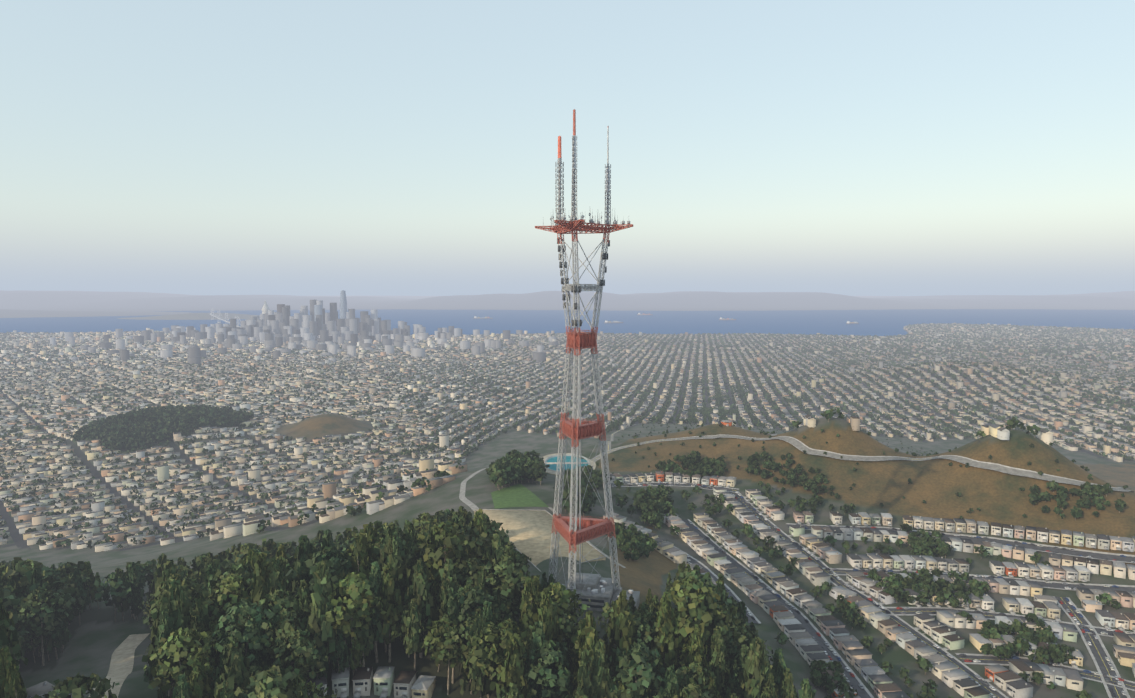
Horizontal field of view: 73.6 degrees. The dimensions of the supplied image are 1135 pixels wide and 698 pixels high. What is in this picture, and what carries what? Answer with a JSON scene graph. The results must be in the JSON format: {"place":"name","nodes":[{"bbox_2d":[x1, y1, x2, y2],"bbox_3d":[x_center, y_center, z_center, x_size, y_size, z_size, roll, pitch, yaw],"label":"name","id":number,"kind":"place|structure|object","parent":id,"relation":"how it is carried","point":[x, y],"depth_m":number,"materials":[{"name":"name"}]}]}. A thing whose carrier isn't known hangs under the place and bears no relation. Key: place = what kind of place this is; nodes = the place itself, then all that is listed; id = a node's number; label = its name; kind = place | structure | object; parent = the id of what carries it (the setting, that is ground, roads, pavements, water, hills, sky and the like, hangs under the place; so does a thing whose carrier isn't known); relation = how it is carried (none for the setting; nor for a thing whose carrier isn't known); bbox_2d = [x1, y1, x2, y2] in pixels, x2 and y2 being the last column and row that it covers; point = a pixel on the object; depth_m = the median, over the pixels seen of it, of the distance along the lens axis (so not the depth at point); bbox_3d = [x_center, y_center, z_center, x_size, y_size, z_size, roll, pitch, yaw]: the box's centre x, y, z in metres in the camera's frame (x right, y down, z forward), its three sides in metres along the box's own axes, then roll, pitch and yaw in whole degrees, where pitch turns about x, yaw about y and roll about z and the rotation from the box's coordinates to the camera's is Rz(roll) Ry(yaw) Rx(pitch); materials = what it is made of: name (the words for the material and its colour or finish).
{"place":"outdoors","nodes":[
{"label":"outdoors","id":0,"kind":"place"},
{"bbox_2d":[0,290,1134,697],"bbox_3d":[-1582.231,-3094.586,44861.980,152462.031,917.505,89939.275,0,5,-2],"label":"ground","id":1,"kind":"structure","parent":0,"point":[98,638],"depth_m":831.97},
{"bbox_2d":[0,506,816,697],"bbox_3d":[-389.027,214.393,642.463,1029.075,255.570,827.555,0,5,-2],"label":"forest","id":2,"kind":"object","parent":1,"relation":"on","point":[209,615],"depth_m":403.97,"materials":[{"name":"green plant"}]},
{"bbox_2d":[0,290,1134,551],"bbox_3d":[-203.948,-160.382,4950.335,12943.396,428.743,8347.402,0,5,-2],"label":"city buildings","id":3,"kind":"structure","parent":1,"relation":"on","point":[302,330],"depth_m":2677.40,"materials":[{"name":"white concrete"}]},
{"bbox_2d":[0,323,1134,549],"bbox_3d":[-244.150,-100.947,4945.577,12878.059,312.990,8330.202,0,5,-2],"label":"city trees","id":4,"kind":"object","parent":1,"relation":"on","point":[134,427],"depth_m":2749.37,"materials":[{"name":"green plant"}]},
{"bbox_2d":[26,418,1134,697],"bbox_3d":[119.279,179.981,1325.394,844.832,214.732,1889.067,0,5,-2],"label":"houses","id":5,"kind":"structure","parent":1,"relation":"on","point":[870,670],"depth_m":614.94,"materials":[{"name":"paint"}]},
{"bbox_2d":[535,109,632,623],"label":"broadcast tower","id":6,"kind":"structure","parent":1,"relation":"on","point":[577,430],"depth_m":464.87,"materials":[{"name":"metal"}]},
{"bbox_2d":[561,572,639,611],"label":"transmitter building","id":7,"kind":"structure","parent":1,"relation":"on","point":[597,590],"depth_m":472.59,"materials":[{"name":"concrete"}]},
{"bbox_2d":[89,418,1134,697],"bbox_3d":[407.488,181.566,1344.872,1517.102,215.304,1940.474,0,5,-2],"label":"roads","id":8,"kind":"structure","parent":1,"relation":"on","point":[529,534],"depth_m":635.66,"materials":[{"name":"grey asphalt"}]},
{"bbox_2d":[485,407,1127,697],"bbox_3d":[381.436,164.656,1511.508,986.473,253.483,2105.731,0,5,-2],"label":"trees","id":9,"kind":"object","parent":1,"relation":"on","point":[654,505],"depth_m":701.32,"materials":[{"name":"green plant"}]},
{"bbox_2d":[0,309,1134,335],"bbox_3d":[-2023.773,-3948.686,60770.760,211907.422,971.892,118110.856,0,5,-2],"label":"bay water","id":10,"kind":"structure","parent":0,"point":[890,322],"depth_m":10730.68,"materials":[{"name":"blue liquid"}]},
{"bbox_2d":[209,308,858,326],"bbox_3d":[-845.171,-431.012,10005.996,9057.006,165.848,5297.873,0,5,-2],"label":"bay bridge and ships","id":11,"kind":"structure","parent":10,"relation":"on","point":[475,317],"depth_m":9935.06,"materials":[{"name":"metal"}]},
{"bbox_2d":[0,0,1134,295],"label":"sky","id":12,"kind":"structure","parent":0,"point":[188,147],"materials":[{"name":"blue"}]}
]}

